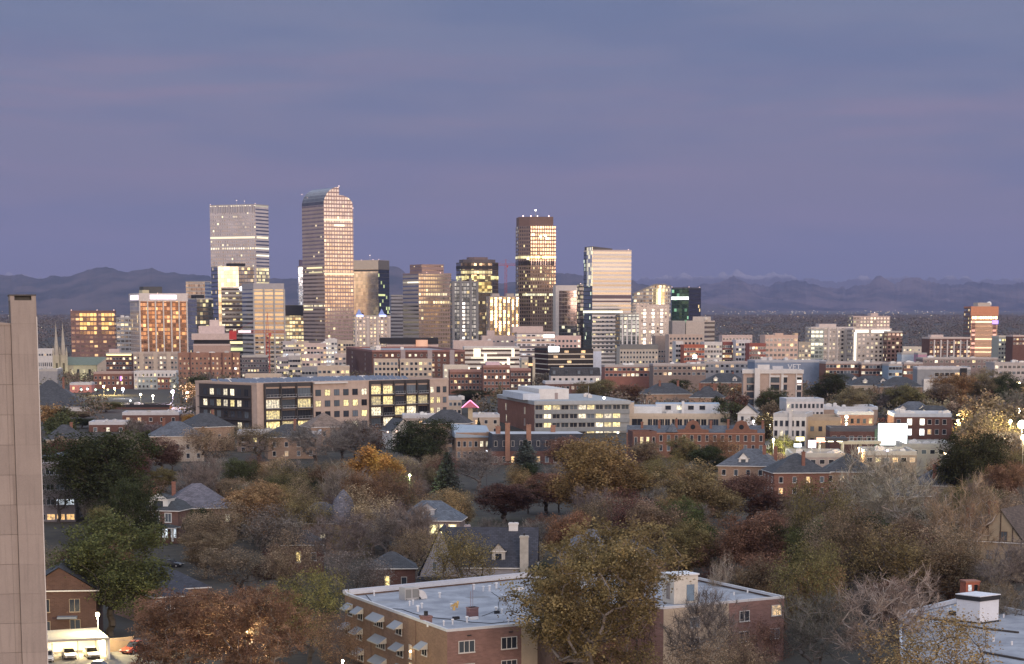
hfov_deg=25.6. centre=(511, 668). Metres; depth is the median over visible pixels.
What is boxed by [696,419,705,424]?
window
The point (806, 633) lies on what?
bare tree
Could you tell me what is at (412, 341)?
civic building
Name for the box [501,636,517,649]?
window
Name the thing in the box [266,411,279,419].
window
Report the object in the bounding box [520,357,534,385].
stair tower
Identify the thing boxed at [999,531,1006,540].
window
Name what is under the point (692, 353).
apartment block
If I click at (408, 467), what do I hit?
bare tree
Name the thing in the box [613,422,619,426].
window
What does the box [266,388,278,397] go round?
window
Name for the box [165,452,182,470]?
half bare tree
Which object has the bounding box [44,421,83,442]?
hip roofed house
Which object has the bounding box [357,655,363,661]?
window
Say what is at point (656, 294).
apartment tower
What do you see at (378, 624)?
window
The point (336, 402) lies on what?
window
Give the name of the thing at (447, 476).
spruce tree
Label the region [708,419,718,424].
window
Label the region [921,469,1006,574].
bare tree
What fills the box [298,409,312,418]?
window
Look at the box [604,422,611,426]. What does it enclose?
window
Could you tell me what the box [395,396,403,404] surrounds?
window
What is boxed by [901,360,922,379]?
shop building
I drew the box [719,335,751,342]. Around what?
apartment block
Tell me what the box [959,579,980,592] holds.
brick dormer tower
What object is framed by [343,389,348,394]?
window
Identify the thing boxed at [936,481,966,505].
half bare tree
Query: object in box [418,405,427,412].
window
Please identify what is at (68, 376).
treetop mass
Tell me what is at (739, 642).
half bare tree
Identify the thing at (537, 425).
window
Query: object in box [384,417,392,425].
window
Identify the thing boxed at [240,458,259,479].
broadleaf tree
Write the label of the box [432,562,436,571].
window
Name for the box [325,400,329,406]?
window
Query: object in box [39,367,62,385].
flat roofed building
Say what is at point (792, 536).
broadleaf tree
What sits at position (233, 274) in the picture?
office tower
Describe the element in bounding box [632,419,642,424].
window
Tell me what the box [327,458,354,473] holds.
bare tree
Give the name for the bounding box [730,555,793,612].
broadleaf tree
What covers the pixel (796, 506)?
bare tree
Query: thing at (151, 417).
flat roofed building
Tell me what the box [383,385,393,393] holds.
window
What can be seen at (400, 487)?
half bare tree
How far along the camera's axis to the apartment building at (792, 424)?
757.88 m
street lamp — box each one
[1017,420,1023,444]
[1020,434,1023,463]
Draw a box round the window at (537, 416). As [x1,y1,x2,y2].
[535,414,542,418]
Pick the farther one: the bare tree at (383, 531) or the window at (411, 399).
the window at (411, 399)
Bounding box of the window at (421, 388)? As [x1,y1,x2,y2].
[418,385,428,392]
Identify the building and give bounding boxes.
[38,348,53,368]
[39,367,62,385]
[42,452,81,521]
[70,381,94,392]
[89,419,128,431]
[112,402,171,408]
[122,409,181,424]
[191,320,232,351]
[195,375,448,430]
[237,428,321,451]
[245,373,281,378]
[337,571,783,663]
[380,337,437,346]
[402,412,434,434]
[443,365,467,377]
[449,395,464,414]
[452,339,492,349]
[473,412,499,431]
[481,330,514,345]
[487,422,583,464]
[497,385,630,432]
[512,326,554,367]
[542,380,594,393]
[549,367,600,391]
[601,363,648,388]
[629,401,729,424]
[649,361,705,388]
[700,359,747,377]
[742,364,803,408]
[747,357,825,387]
[773,410,812,448]
[779,397,823,413]
[785,449,844,466]
[808,414,840,448]
[819,359,859,383]
[824,403,877,424]
[825,425,893,458]
[834,409,873,424]
[858,445,916,482]
[859,360,889,376]
[882,361,902,379]
[887,408,951,441]
[894,439,950,474]
[897,352,913,361]
[897,591,1023,663]
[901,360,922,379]
[902,346,921,352]
[913,366,970,397]
[914,353,926,361]
[916,356,997,381]
[985,360,1023,386]
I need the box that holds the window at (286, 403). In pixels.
[282,399,296,407]
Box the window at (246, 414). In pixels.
[244,411,248,417]
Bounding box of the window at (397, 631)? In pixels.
[395,629,401,635]
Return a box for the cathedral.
[52,322,105,383]
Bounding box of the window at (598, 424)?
[596,422,602,426]
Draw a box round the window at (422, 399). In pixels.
[418,395,426,403]
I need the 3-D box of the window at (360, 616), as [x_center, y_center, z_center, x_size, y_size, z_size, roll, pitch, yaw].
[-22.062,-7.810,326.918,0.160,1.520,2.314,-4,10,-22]
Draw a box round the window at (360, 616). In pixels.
[357,614,362,620]
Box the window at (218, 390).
[216,388,220,394]
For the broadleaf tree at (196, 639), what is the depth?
291.70 m
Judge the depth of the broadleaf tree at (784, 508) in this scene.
516.35 m
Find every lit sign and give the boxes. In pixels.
[794,443,801,448]
[796,436,804,448]
[808,440,815,451]
[816,437,824,452]
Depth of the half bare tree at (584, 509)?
459.73 m
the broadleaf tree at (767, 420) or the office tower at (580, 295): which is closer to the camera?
the broadleaf tree at (767, 420)
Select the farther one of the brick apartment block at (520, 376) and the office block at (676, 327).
the office block at (676, 327)
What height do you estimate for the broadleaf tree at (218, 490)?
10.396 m
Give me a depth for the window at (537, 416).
845.83 m
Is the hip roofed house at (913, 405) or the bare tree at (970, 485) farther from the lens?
the hip roofed house at (913, 405)
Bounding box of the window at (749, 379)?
[747,377,753,382]
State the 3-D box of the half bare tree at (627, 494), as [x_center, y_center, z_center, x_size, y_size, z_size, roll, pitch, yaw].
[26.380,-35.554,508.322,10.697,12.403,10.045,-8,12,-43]
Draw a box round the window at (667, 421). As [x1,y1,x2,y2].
[660,419,669,424]
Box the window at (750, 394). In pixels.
[747,392,753,397]
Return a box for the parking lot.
[48,637,154,663]
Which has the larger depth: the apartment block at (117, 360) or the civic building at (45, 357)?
the civic building at (45, 357)
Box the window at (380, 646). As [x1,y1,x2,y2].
[375,644,384,650]
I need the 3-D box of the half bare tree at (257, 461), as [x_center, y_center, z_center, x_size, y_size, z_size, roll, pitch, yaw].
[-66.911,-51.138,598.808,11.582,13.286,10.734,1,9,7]
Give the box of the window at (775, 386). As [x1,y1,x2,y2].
[770,385,778,389]
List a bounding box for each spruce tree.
[429,452,471,510]
[499,439,544,485]
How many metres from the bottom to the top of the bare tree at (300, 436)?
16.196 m
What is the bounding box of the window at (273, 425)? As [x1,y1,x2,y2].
[267,422,279,428]
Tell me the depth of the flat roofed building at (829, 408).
895.79 m
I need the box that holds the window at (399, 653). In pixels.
[396,651,402,657]
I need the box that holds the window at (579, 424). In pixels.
[578,423,585,426]
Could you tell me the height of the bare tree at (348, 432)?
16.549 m
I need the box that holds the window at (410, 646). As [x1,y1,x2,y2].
[408,644,411,659]
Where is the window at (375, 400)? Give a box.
[372,396,382,404]
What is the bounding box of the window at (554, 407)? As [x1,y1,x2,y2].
[552,405,559,409]
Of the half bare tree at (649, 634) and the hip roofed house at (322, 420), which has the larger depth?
the hip roofed house at (322, 420)
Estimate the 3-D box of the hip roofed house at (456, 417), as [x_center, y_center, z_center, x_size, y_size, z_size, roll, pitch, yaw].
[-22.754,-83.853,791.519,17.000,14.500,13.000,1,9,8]
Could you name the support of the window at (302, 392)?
in the apartment building at (276, 402)
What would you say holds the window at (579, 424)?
in the office building at (541, 408)
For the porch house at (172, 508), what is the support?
on the ground
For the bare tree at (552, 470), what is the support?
on the ground
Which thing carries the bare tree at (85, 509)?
on the ground
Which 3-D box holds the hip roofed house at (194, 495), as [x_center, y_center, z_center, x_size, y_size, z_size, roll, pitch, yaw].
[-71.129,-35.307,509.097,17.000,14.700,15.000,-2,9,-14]
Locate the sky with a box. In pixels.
[0,0,1023,282]
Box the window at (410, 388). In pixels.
[407,385,415,393]
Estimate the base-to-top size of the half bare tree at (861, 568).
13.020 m
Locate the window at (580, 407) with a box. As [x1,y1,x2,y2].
[578,405,585,409]
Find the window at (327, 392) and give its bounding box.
[325,389,329,395]
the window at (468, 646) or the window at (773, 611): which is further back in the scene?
the window at (773, 611)
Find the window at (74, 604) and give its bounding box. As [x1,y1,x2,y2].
[69,599,79,612]
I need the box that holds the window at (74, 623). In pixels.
[70,619,80,628]
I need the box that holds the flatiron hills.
[671,275,1023,310]
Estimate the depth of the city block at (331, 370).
1270.19 m
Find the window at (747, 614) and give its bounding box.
[739,610,749,621]
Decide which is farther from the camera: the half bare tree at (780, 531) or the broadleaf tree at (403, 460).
the broadleaf tree at (403, 460)
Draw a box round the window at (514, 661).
[501,659,516,663]
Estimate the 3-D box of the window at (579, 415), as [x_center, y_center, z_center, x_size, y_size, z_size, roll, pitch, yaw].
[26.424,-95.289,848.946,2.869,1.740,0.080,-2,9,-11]
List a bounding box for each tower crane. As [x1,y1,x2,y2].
[229,313,284,370]
[498,259,514,289]
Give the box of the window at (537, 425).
[535,423,542,427]
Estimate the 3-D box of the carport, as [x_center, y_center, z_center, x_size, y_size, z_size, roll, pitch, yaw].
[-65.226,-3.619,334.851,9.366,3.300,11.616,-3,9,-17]
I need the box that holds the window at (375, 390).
[371,386,380,394]
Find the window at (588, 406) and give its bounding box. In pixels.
[587,405,594,409]
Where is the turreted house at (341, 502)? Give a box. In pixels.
[284,489,358,556]
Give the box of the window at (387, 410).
[383,407,392,415]
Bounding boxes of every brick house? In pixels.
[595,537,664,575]
[628,430,656,466]
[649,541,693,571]
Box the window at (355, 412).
[352,410,357,415]
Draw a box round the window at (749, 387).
[747,385,753,390]
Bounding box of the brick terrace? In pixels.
[626,418,764,457]
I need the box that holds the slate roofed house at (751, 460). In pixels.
[716,444,778,487]
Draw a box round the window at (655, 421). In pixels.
[648,419,657,424]
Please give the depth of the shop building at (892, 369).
1230.23 m
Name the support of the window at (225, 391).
in the apartment building at (276, 402)
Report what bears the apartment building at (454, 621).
on the ground
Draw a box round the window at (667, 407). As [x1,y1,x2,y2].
[665,405,670,409]
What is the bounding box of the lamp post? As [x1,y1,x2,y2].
[95,612,99,651]
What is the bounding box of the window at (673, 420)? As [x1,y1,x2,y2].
[672,419,681,424]
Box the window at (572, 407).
[570,405,576,409]
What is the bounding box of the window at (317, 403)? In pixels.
[315,401,320,406]
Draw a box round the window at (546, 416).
[544,414,550,418]
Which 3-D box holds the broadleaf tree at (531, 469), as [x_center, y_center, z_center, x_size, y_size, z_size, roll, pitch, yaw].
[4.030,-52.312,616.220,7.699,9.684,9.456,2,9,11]
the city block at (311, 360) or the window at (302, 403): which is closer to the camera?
the window at (302, 403)
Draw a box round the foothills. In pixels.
[0,266,790,313]
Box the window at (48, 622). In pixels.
[47,621,50,630]
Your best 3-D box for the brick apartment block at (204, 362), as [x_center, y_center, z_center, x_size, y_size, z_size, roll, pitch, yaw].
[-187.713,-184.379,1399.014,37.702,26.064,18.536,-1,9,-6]
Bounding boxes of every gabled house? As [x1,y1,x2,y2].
[45,559,102,631]
[381,418,405,448]
[417,520,539,581]
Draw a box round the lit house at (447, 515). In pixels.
[397,500,467,557]
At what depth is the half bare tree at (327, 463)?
587.35 m
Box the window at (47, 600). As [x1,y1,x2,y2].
[46,599,49,612]
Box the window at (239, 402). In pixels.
[237,400,241,406]
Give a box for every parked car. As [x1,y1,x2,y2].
[48,650,53,661]
[61,647,76,658]
[83,646,99,658]
[88,660,107,663]
[163,559,183,566]
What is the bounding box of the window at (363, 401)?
[361,399,366,404]
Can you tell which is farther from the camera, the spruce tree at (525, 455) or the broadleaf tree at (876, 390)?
the broadleaf tree at (876, 390)
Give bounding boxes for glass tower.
[297,260,302,304]
[671,287,700,333]
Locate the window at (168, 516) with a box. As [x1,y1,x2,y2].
[164,513,171,522]
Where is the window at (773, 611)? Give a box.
[771,604,781,616]
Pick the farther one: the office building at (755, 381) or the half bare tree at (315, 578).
the office building at (755, 381)
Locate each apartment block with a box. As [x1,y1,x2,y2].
[93,371,133,388]
[106,349,133,370]
[133,352,178,370]
[134,370,178,388]
[178,351,239,385]
[242,355,267,378]
[346,345,464,377]
[373,358,397,375]
[399,358,431,377]
[448,369,480,393]
[481,362,509,395]
[510,368,530,388]
[672,341,682,362]
[680,344,704,362]
[701,342,721,360]
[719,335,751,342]
[722,342,732,360]
[732,340,749,360]
[745,343,765,360]
[760,333,797,358]
[798,342,810,358]
[921,335,970,356]
[991,336,1005,361]
[1005,335,1023,361]
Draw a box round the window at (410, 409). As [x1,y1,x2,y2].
[407,406,417,412]
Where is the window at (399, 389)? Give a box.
[395,385,405,393]
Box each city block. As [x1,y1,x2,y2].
[277,355,288,376]
[283,339,296,355]
[287,353,300,376]
[294,341,308,375]
[302,353,320,366]
[302,367,317,376]
[304,341,326,364]
[317,364,349,376]
[325,338,336,364]
[334,353,345,364]
[338,340,353,352]
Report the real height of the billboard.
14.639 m
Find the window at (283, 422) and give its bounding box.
[282,421,292,423]
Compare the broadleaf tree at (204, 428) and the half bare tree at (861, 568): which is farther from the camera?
the broadleaf tree at (204, 428)
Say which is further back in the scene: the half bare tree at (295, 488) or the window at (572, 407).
the window at (572, 407)
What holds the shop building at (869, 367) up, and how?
on the ground
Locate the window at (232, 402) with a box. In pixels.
[230,400,234,406]
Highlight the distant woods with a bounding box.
[0,313,1023,356]
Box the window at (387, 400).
[383,396,393,404]
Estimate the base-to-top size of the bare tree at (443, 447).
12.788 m
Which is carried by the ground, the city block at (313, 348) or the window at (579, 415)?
the city block at (313, 348)
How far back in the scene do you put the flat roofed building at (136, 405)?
995.49 m
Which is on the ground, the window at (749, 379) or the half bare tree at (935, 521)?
the half bare tree at (935, 521)
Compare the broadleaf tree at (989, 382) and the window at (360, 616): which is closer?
the window at (360, 616)
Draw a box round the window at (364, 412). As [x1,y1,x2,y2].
[362,410,366,415]
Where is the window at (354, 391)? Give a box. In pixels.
[352,389,357,394]
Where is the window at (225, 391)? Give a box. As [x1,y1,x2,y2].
[223,388,227,394]
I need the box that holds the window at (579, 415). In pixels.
[578,414,585,417]
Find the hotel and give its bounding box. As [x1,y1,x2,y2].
[463,346,519,368]
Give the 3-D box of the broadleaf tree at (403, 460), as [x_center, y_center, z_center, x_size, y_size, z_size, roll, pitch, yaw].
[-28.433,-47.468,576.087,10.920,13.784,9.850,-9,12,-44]
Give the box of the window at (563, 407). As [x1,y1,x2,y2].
[561,405,568,409]
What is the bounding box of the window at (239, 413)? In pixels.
[237,411,241,417]
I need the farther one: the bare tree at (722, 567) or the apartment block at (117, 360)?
the apartment block at (117, 360)
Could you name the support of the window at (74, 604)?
in the gabled house at (69, 605)
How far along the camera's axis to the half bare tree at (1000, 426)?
630.53 m
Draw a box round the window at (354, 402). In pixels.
[352,399,357,405]
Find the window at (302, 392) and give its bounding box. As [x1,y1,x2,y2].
[298,388,310,396]
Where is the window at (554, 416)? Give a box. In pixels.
[552,414,559,418]
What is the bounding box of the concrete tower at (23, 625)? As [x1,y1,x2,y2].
[0,294,47,663]
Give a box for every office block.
[116,315,130,351]
[221,287,242,373]
[285,305,303,340]
[390,295,402,337]
[534,346,592,383]
[553,285,576,335]
[555,336,580,347]
[616,344,657,363]
[652,336,664,362]
[665,334,702,362]
[669,321,684,333]
[686,317,714,341]
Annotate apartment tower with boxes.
[353,309,390,346]
[450,278,478,348]
[615,313,638,363]
[631,302,648,312]
[632,284,670,320]
[633,304,668,343]
[805,324,853,360]
[846,328,891,361]
[848,312,889,327]
[883,331,902,361]
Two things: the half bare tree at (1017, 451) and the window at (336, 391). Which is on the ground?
the half bare tree at (1017, 451)
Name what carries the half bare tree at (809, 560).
on the ground
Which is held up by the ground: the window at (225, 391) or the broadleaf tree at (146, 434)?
the broadleaf tree at (146, 434)
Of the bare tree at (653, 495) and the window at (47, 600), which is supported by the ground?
the bare tree at (653, 495)
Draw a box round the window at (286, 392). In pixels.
[282,388,296,396]
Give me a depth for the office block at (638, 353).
1635.70 m
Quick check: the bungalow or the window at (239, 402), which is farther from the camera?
the window at (239, 402)
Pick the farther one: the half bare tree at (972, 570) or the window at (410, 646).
the half bare tree at (972, 570)
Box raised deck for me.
[839,437,881,450]
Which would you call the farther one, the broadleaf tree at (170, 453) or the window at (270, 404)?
the window at (270, 404)
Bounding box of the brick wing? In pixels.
[451,424,488,459]
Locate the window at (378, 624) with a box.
[373,622,382,628]
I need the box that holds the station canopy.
[815,437,847,450]
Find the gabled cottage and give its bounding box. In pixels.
[736,404,759,424]
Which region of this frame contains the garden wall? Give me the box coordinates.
[110,636,133,651]
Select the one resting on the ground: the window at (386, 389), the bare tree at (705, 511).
the bare tree at (705, 511)
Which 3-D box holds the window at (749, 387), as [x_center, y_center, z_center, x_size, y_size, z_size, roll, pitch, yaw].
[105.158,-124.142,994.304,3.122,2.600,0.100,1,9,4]
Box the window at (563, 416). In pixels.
[561,414,568,418]
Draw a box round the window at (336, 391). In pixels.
[334,389,339,395]
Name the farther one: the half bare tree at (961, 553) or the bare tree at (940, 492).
the bare tree at (940, 492)
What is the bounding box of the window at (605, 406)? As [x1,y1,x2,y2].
[604,405,611,408]
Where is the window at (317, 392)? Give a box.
[315,390,320,395]
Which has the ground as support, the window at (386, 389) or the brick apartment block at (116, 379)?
the brick apartment block at (116, 379)
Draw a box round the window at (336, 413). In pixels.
[334,411,339,416]
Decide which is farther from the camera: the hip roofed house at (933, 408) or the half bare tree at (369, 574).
the hip roofed house at (933, 408)
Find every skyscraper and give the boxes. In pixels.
[209,200,269,282]
[302,187,353,352]
[515,209,555,330]
[583,246,631,363]
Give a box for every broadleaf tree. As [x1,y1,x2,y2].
[40,403,61,423]
[41,412,71,431]
[41,427,164,514]
[42,416,80,435]
[43,439,80,455]
[45,506,177,635]
[51,409,78,428]
[53,548,80,560]
[70,411,95,417]
[73,417,94,427]
[84,401,124,411]
[86,504,114,544]
[87,532,131,563]
[101,476,168,554]
[123,584,253,663]
[125,451,153,476]
[125,476,169,515]
[133,474,158,487]
[135,430,150,450]
[143,435,187,472]
[146,467,179,489]
[175,528,236,578]
[179,382,195,406]
[180,414,194,421]
[181,506,214,530]
[187,375,206,385]
[197,426,214,448]
[201,580,324,663]
[213,478,237,495]
[215,436,232,452]
[217,476,248,531]
[219,457,263,482]
[220,479,302,550]
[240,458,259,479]
[250,544,302,586]
[255,460,278,481]
[259,467,313,483]
[261,454,304,472]
[270,482,297,540]
[290,476,326,500]
[305,464,355,486]
[339,471,393,518]
[380,417,458,466]
[395,456,420,488]
[416,464,444,496]
[419,425,446,462]
[437,486,477,523]
[451,389,493,401]
[470,481,540,521]
[491,513,695,663]
[494,388,517,395]
[512,461,537,484]
[522,472,568,513]
[524,513,557,557]
[525,559,568,576]
[539,433,670,508]
[540,508,592,554]
[542,435,588,471]
[572,378,622,398]
[609,493,680,528]
[611,384,646,402]
[616,501,692,548]
[623,487,648,501]
[630,439,665,464]
[642,458,668,475]
[643,475,694,497]
[651,458,749,524]
[654,492,718,546]
[655,518,726,570]
[664,434,700,462]
[668,378,692,390]
[675,467,697,480]
[686,444,727,471]
[698,566,744,583]
[708,506,793,567]
[712,396,725,405]
[714,472,791,525]
[717,382,729,394]
[724,393,751,422]
[729,384,741,398]
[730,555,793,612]
[746,413,772,440]
[753,387,787,410]
[758,400,782,418]
[762,435,802,456]
[768,450,786,459]
[777,492,809,512]
[781,516,860,576]
[786,562,847,629]
[804,371,851,400]
[825,386,873,406]
[847,510,892,588]
[864,386,879,399]
[867,574,916,638]
[868,394,880,410]
[872,512,934,593]
[874,417,886,424]
[882,383,931,408]
[884,494,921,518]
[918,545,984,600]
[923,527,957,581]
[924,381,957,404]
[927,400,952,408]
[927,430,1013,489]
[928,372,977,401]
[946,401,963,410]
[946,486,1004,512]
[951,401,966,426]
[954,395,968,405]
[954,421,971,443]
[956,408,1018,436]
[957,388,1002,425]
[959,367,1012,397]
[978,580,1019,608]
[979,396,1023,423]
[983,459,1023,503]
[990,384,1014,404]
[993,372,1023,392]
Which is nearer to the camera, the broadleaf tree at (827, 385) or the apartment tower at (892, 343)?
the broadleaf tree at (827, 385)
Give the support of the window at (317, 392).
in the apartment building at (276, 402)
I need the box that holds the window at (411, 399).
[407,395,417,403]
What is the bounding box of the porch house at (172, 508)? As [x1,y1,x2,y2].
[132,486,192,543]
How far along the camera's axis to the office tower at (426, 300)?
2230.69 m
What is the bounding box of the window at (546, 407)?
[544,405,550,409]
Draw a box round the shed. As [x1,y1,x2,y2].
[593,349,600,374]
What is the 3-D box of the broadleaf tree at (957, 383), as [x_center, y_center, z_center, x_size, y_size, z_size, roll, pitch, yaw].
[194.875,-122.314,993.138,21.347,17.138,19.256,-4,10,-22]
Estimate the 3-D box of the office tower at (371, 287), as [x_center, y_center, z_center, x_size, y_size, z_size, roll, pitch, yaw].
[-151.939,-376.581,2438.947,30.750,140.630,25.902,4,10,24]
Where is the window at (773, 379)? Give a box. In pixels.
[770,377,779,382]
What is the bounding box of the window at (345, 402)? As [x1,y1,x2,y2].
[343,400,348,405]
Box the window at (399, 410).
[395,406,403,414]
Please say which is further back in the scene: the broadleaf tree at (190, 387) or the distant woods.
the distant woods
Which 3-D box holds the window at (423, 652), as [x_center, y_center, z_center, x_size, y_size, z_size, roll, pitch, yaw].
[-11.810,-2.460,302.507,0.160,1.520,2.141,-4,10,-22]
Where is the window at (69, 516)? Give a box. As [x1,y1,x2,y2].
[66,514,74,519]
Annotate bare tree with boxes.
[42,465,78,522]
[44,536,62,569]
[45,403,71,417]
[49,407,69,417]
[79,493,107,538]
[85,497,115,543]
[105,533,137,570]
[114,429,139,449]
[124,418,145,432]
[138,423,160,433]
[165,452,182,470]
[169,455,225,490]
[174,496,255,567]
[178,425,237,467]
[181,511,231,540]
[190,544,272,597]
[191,399,195,411]
[194,456,230,484]
[194,466,220,492]
[200,371,212,379]
[220,422,283,463]
[231,481,276,545]
[231,583,285,662]
[237,501,311,553]
[243,454,271,473]
[247,469,271,485]
[257,524,325,590]
[258,563,351,663]
[262,471,298,497]
[265,456,313,499]
[267,464,310,482]
[273,575,306,602]
[275,483,334,532]
[277,456,304,476]
[278,583,344,652]
[279,423,352,469]
[282,458,313,475]
[285,474,313,502]
[294,507,383,584]
[299,481,326,501]
[303,609,370,663]
[305,459,334,474]
[312,489,340,504]
[313,464,359,501]
[316,462,386,504]
[318,547,400,601]
[320,416,385,461]
[321,526,377,573]
[327,430,355,460]
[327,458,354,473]
[335,480,405,555]
[339,419,372,459]
[355,424,387,452]
[357,503,434,554]
[364,497,405,551]
[371,465,428,510]
[378,466,414,495]
[383,497,440,578]
[386,489,417,515]
[388,524,435,582]
[393,458,429,505]
[393,478,436,503]
[400,456,428,480]
[413,487,469,512]
[418,520,501,581]
[419,455,461,479]
[421,452,441,469]
[423,432,449,463]
[436,572,477,582]
[441,429,453,446]
[449,446,507,489]
[474,516,508,526]
[505,462,532,488]
[522,517,555,554]
[523,483,541,513]
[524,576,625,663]
[533,373,548,385]
[539,542,547,566]
[541,474,569,512]
[542,461,567,476]
[564,482,617,528]
[570,499,617,528]
[582,621,625,663]
[585,494,639,527]
[588,493,625,508]
[597,485,669,544]
[613,487,641,500]
[615,575,660,663]
[632,485,669,506]
[635,459,661,479]
[639,453,688,480]
[649,636,736,663]
[652,582,754,663]
[654,493,681,508]
[665,503,708,521]
[666,396,686,401]
[674,530,747,572]
[682,504,714,525]
[687,503,717,516]
[696,514,723,540]
[701,434,741,460]
[706,547,734,586]
[706,623,777,663]
[709,558,759,588]
[713,399,744,424]
[723,543,797,593]
[733,616,793,663]
[755,578,815,635]
[762,522,808,579]
[765,530,853,650]
[767,585,863,663]
[771,507,822,542]
[781,474,865,535]
[785,489,836,527]
[789,511,818,541]
[790,484,845,516]
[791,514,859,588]
[799,519,862,607]
[800,497,887,612]
[811,562,947,663]
[822,470,894,572]
[832,435,958,537]
[838,520,940,617]
[839,474,875,492]
[842,541,877,592]
[853,604,1005,663]
[857,561,897,597]
[862,502,911,528]
[866,524,941,586]
[875,385,903,409]
[875,393,893,415]
[880,521,975,604]
[904,526,995,602]
[912,502,965,537]
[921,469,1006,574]
[922,458,939,473]
[926,484,952,503]
[933,512,981,551]
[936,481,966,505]
[948,548,983,594]
[951,547,1006,598]
[952,425,1023,465]
[957,476,986,493]
[961,407,1023,437]
[963,471,1002,492]
[964,437,1015,468]
[964,480,1023,513]
[968,407,1023,451]
[969,534,1023,601]
[986,577,1023,615]
[995,399,1023,413]
[998,387,1023,403]
[998,424,1023,459]
[998,447,1023,472]
[1002,477,1023,506]
[1005,393,1023,404]
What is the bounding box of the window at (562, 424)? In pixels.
[561,423,568,426]
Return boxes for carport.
[47,627,109,661]
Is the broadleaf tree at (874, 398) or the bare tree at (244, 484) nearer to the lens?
the bare tree at (244, 484)
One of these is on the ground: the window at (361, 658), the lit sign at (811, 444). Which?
the lit sign at (811, 444)
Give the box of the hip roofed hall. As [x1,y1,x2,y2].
[39,376,89,412]
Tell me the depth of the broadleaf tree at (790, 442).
688.90 m
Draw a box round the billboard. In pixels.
[877,423,907,445]
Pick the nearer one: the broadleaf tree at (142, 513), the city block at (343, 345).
the broadleaf tree at (142, 513)
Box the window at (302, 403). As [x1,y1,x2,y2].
[298,399,312,407]
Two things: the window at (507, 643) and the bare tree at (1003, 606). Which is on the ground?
the bare tree at (1003, 606)
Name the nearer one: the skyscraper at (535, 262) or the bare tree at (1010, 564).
the bare tree at (1010, 564)
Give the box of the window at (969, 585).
[968,584,971,591]
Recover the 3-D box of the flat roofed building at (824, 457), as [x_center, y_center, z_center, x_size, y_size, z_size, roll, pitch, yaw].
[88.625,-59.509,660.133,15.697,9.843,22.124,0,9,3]
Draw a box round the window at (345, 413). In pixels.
[343,410,348,416]
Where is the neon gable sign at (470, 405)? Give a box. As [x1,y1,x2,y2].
[462,400,478,424]
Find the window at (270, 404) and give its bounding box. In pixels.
[266,399,279,408]
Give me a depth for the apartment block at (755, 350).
1446.43 m
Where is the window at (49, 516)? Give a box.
[47,514,54,519]
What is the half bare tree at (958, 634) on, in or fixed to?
on the ground
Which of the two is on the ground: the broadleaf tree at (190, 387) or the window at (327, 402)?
the broadleaf tree at (190, 387)
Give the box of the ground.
[0,311,1023,663]
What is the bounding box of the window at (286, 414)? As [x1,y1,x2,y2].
[282,410,296,418]
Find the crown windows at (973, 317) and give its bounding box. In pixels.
[972,316,996,318]
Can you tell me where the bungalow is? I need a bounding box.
[114,566,211,620]
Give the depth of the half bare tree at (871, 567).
382.22 m
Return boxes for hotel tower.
[129,287,187,351]
[486,293,519,335]
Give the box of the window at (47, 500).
[46,499,54,504]
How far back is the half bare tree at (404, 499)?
525.61 m
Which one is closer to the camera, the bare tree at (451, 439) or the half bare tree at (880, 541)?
the half bare tree at (880, 541)
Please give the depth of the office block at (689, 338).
1663.91 m
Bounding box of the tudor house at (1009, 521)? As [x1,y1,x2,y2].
[948,502,1023,580]
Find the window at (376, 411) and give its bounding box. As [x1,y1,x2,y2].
[372,407,382,415]
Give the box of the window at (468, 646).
[458,640,475,653]
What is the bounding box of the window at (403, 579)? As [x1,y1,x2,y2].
[401,577,406,583]
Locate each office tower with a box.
[70,310,116,356]
[186,281,211,297]
[187,295,212,351]
[211,263,253,325]
[242,283,285,372]
[354,260,389,314]
[403,264,450,347]
[456,257,497,339]
[577,283,583,347]
[963,301,998,356]
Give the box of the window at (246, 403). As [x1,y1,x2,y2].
[244,400,248,406]
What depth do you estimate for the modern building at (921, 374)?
1141.76 m
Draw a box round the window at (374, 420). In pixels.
[372,418,382,426]
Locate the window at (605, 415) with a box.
[604,414,611,417]
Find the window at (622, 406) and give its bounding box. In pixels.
[621,405,628,408]
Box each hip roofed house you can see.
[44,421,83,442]
[148,417,203,461]
[171,480,236,538]
[183,409,234,450]
[263,418,316,458]
[282,530,323,572]
[299,412,344,446]
[366,551,417,586]
[422,409,473,446]
[555,529,613,576]
[639,380,691,403]
[689,382,724,401]
[700,372,741,398]
[761,450,830,496]
[822,453,872,495]
[830,371,857,383]
[845,374,886,393]
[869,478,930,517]
[876,377,922,393]
[886,401,924,414]
[912,463,968,508]
[917,405,955,437]
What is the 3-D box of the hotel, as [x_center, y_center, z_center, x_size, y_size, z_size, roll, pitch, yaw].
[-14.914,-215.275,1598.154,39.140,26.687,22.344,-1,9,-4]
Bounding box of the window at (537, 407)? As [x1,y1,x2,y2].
[535,405,542,409]
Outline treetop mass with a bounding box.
[39,368,1023,418]
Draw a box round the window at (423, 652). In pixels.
[421,650,426,656]
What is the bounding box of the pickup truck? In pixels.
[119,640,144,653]
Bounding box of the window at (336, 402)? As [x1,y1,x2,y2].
[334,400,339,405]
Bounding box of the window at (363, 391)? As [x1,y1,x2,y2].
[361,388,366,394]
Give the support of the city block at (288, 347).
on the ground
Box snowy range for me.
[5,269,1023,290]

